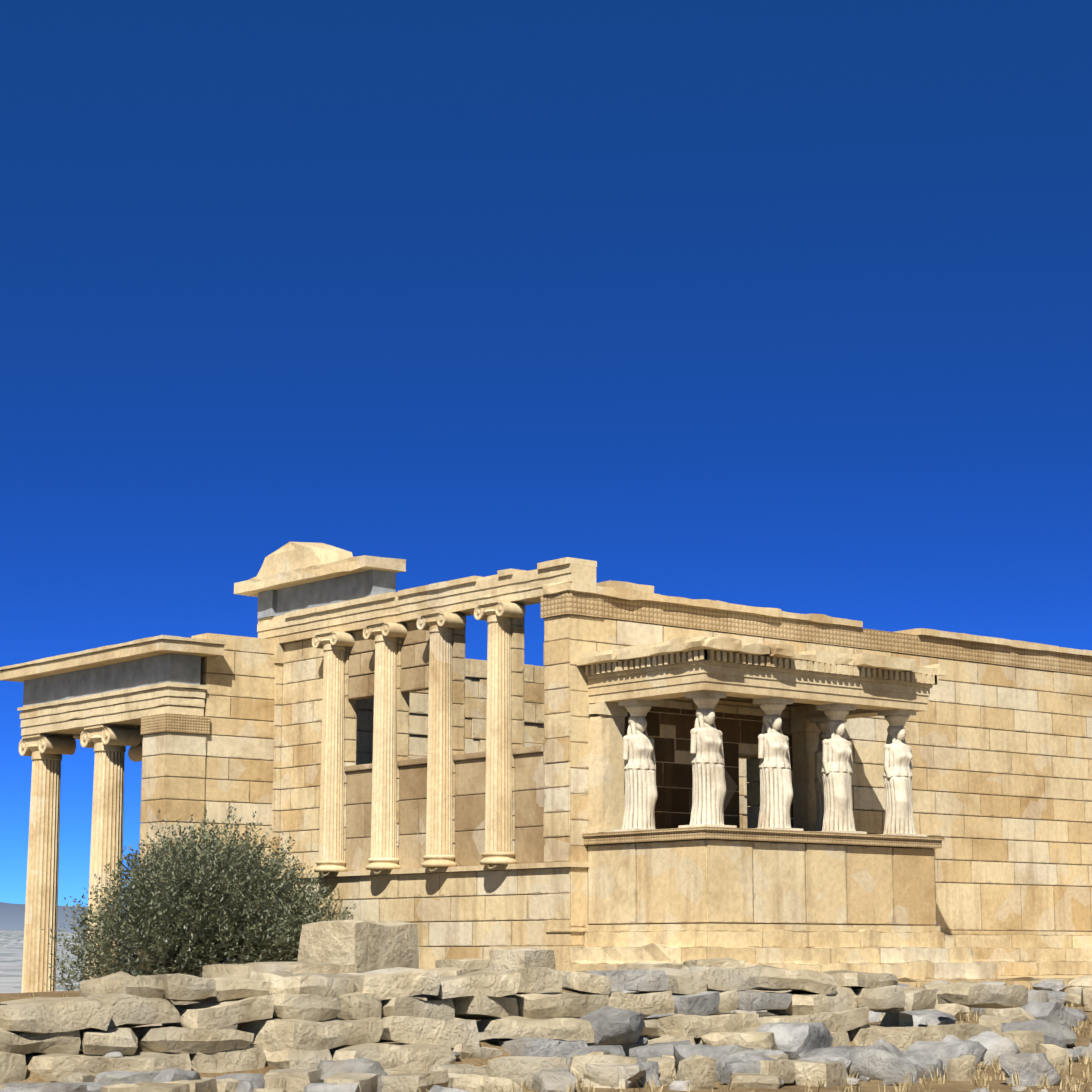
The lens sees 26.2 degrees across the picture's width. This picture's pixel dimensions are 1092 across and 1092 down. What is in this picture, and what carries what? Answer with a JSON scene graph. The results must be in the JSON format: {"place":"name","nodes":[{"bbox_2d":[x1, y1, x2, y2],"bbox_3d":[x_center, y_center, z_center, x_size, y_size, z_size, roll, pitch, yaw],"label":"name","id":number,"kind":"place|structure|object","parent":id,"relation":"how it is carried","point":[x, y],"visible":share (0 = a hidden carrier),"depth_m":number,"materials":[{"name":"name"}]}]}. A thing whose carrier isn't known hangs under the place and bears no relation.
{"place":"outdoors","nodes":[
{"label":"outdoors","id":0,"kind":"place"},
{"bbox_2d":[0,902,127,931],"bbox_3d":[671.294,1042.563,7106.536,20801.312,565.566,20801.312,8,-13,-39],"label":"distant hills","id":1,"kind":"structure","parent":0,"point":[12,917],"depth_m":12540.19,"materials":[{"name":"grey"}]},
{"bbox_2d":[344,621,546,870],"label":"wall","id":2,"kind":"structure","parent":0,"point":[470,773],"depth_m":49.78,"materials":[{"name":"beige stone"}]},
{"bbox_2d":[0,946,1091,1091],"bbox_3d":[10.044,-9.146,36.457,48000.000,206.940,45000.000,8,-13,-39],"label":"terrain","id":3,"kind":"structure","parent":0,"point":[11,962],"depth_m":25.05,"materials":[{"name":"beige soil"}]},
{"bbox_2d":[0,930,136,947],"bbox_3d":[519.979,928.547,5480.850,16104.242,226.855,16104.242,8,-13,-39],"label":"distant city","id":4,"kind":"object","parent":3,"relation":"on","point":[8,938],"depth_m":7871.92},
{"bbox_2d":[18,724,166,992],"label":"porch columns","id":5,"kind":"structure","parent":3,"relation":"on","point":[108,743],"depth_m":56.44,"materials":[{"name":"stone"}]},
{"bbox_2d":[0,635,226,742],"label":"porch entablature","id":6,"kind":"structure","parent":5,"relation":"on","point":[74,717],"depth_m":54.11,"materials":[{"name":"stone"}]},
{"bbox_2d":[23,653,200,706],"bbox_3d":[-6.586,3.758,58.472,10.520,0.656,7.010,8,-13,-39],"label":"frieze","id":7,"kind":"object","parent":6,"relation":"on","point":[178,668],"visible":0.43,"depth_m":54.40,"materials":[{"name":"stone"}]},
{"bbox_2d":[41,799,355,990],"bbox_3d":[-7.121,8.475,49.869,7.875,6.206,6.168,8,-13,-39],"label":"olive tree","id":8,"kind":"object","parent":3,"relation":"on","point":[247,881],"depth_m":48.85,"materials":[{"name":"green plant"}]},
{"bbox_2d":[136,650,275,972],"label":"porch walls","id":9,"kind":"structure","parent":3,"relation":"on","point":[215,771],"depth_m":53.12,"materials":[{"name":"stone"}]},
{"bbox_2d":[140,713,209,734],"bbox_3d":[-8.353,4.048,52.914,1.150,0.400,1.090,8,-13,-39],"label":"carved capital band","id":10,"kind":"object","parent":9,"relation":"on","point":[168,722],"visible":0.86,"depth_m":52.51,"materials":[{"name":"stone"}]},
{"bbox_2d":[191,633,275,654],"bbox_3d":[-7.182,2.288,54.066,1.866,0.346,0.698,8,-13,-39],"label":"stone block","id":11,"kind":"object","parent":9,"relation":"on","point":[250,644],"visible":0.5,"depth_m":53.83,"materials":[{"name":"stone"}]},
{"bbox_2d":[269,604,595,969],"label":"temple wall","id":12,"kind":"structure","parent":3,"relation":"on","point":[520,907],"depth_m":48.71,"materials":[{"name":"beige stone"}]},
{"bbox_2d":[272,643,588,879],"bbox_3d":[-2.875,4.322,50.417,0.800,5.410,11.300,8,-13,-39],"label":"ledge","id":13,"kind":"object","parent":12,"relation":"on","point":[278,653],"visible":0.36,"depth_m":48.77,"materials":[{"name":"beige stone"}]},
{"bbox_2d":[312,600,525,872],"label":"columns","id":14,"kind":"structure","parent":13,"relation":"on","point":[496,615],"depth_m":49.22,"materials":[{"name":"beige stone"}]},
{"bbox_2d":[257,557,596,643],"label":"entablature","id":15,"kind":"structure","parent":14,"relation":"on","point":[466,595],"depth_m":49.80,"materials":[{"name":"beige stone"}]},
{"bbox_2d":[257,569,395,618],"bbox_3d":[-4.160,1.279,54.343,3.100,0.616,4.600,8,-13,-39],"label":"frieze","id":16,"kind":"object","parent":15,"relation":"on","point":[283,601],"visible":0.5,"depth_m":53.08,"materials":[{"name":"grey stone"}]},
{"bbox_2d":[234,542,405,596],"bbox_3d":[-4.353,0.475,54.455,3.488,1.116,5.326,8,-13,-39],"label":"pediment fragment","id":17,"kind":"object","parent":16,"relation":"on","point":[289,564],"visible":0.77,"depth_m":53.40,"materials":[{"name":"beige stone"}]},
{"bbox_2d":[0,969,1091,1091],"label":"gray rocks","id":18,"kind":"object","parent":3,"relation":"on","point":[882,1060],"visible":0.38,"depth_m":24.92,"materials":[{"name":"stone"}]},
{"bbox_2d":[0,920,1091,1091],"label":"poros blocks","id":19,"kind":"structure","parent":3,"relation":"on","point":[347,989],"depth_m":23.55,"materials":[{"name":"stone"}]},
{"bbox_2d":[29,981,1091,1091],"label":"dry grass tufts","id":20,"kind":"object","parent":3,"relation":"on","point":[998,1068],"visible":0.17,"depth_m":24.71,"materials":[{"name":"plant"}]},
{"bbox_2d":[275,614,1091,946],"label":"erechtheion cella walls","id":21,"kind":"structure","parent":3,"relation":"on","point":[1001,770],"depth_m":53.75,"materials":[{"name":"beige stone"}]},
{"bbox_2d":[541,590,603,617],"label":"erechtheion anta capitals","id":22,"kind":"object","parent":21,"relation":"on","point":[573,603],"visible":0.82,"depth_m":46.62,"materials":[{"name":"beige stone"}]},
{"bbox_2d":[624,696,813,828],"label":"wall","id":23,"kind":"structure","parent":21,"relation":"on","point":[680,778],"depth_m":47.84,"materials":[{"name":"brown stone"}]},
{"bbox_2d":[542,580,1091,656],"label":"cornice","id":24,"kind":"structure","parent":21,"relation":"on","point":[623,590],"depth_m":49.72,"materials":[{"name":"beige stone"}]},
{"bbox_2d":[604,596,1091,675],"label":"carved frieze band","id":25,"kind":"object","parent":21,"relation":"on","point":[665,614],"visible":0.71,"depth_m":51.18,"materials":[{"name":"beige stone"}]},
{"bbox_2d":[0,0,1091,906],"label":"sky","id":26,"kind":"structure","parent":0,"point":[785,305],"materials":[{"name":"blue"}]},
{"bbox_2d":[585,649,938,720],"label":"porch entablature","id":27,"kind":"structure","parent":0,"point":[869,692],"depth_m":45.52,"materials":[{"name":"beige stone"}]},
{"bbox_2d":[576,636,945,675],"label":"porch roof","id":28,"kind":"structure","parent":27,"relation":"on","point":[727,645],"depth_m":45.40,"materials":[{"name":"beige stone"}]},
{"bbox_2d":[556,929,1091,986],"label":"erechtheion steps","id":29,"kind":"structure","parent":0,"point":[927,957],"depth_m":45.16,"materials":[{"name":"beige stone"}]},
{"bbox_2d":[582,826,944,932],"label":"porch parapet","id":30,"kind":"structure","parent":29,"relation":"on","point":[708,885],"depth_m":44.77,"materials":[{"name":"beige stone"}]},
{"bbox_2d":[611,699,657,831],"bbox_3d":[1.806,4.297,45.725,0.833,2.562,0.708,8,-13,-39],"label":"caryatid","id":31,"kind":"object","parent":30,"relation":"on","point":[641,794],"visible":0.98,"depth_m":45.51,"materials":[{"name":"stone"}]},
{"bbox_2d":[587,701,820,832],"bbox_3d":[3.404,4.682,47.953,6.390,2.567,0.470,8,-13,-39],"label":"pilaster","id":32,"kind":"object","parent":30,"relation":"on","point":[606,801],"visible":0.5,"depth_m":46.12,"materials":[{"name":"beige stone"}]},
{"bbox_2d":[678,691,736,827],"bbox_3d":[3.032,4.045,44.269,0.833,2.562,0.708,8,-13,-39],"label":"caryatid","id":33,"kind":"object","parent":30,"relation":"on","point":[709,791],"visible":1,"depth_m":44.05,"materials":[{"name":"stone"}]},
{"bbox_2d":[751,697,802,830],"bbox_3d":[4.404,4.239,45.391,0.833,2.562,0.708,8,-13,-39],"label":"caryatid","id":34,"kind":"object","parent":30,"relation":"on","point":[776,791],"visible":1,"depth_m":45.17,"materials":[{"name":"stone"}]},
{"bbox_2d":[809,717,846,830],"bbox_3d":[5.924,4.878,49.091,0.833,2.562,0.708,8,-13,-39],"label":"caryatid","id":35,"kind":"object","parent":30,"relation":"on","point":[821,722],"visible":0.31,"depth_m":48.88,"materials":[{"name":"stone"}]},
{"bbox_2d":[816,703,866,833],"bbox_3d":[5.777,4.433,46.513,0.833,2.562,0.708,8,-13,-39],"label":"caryatid","id":36,"kind":"object","parent":30,"relation":"on","point":[836,771],"visible":0.98,"depth_m":46.28,"materials":[{"name":"stone"}]},
{"bbox_2d":[877,709,926,836],"bbox_3d":[7.150,4.627,47.635,0.833,2.562,0.708,8,-13,-39],"label":"caryatid","id":37,"kind":"object","parent":30,"relation":"on","point":[898,776],"visible":1,"depth_m":47.40,"materials":[{"name":"stone"}]}
]}

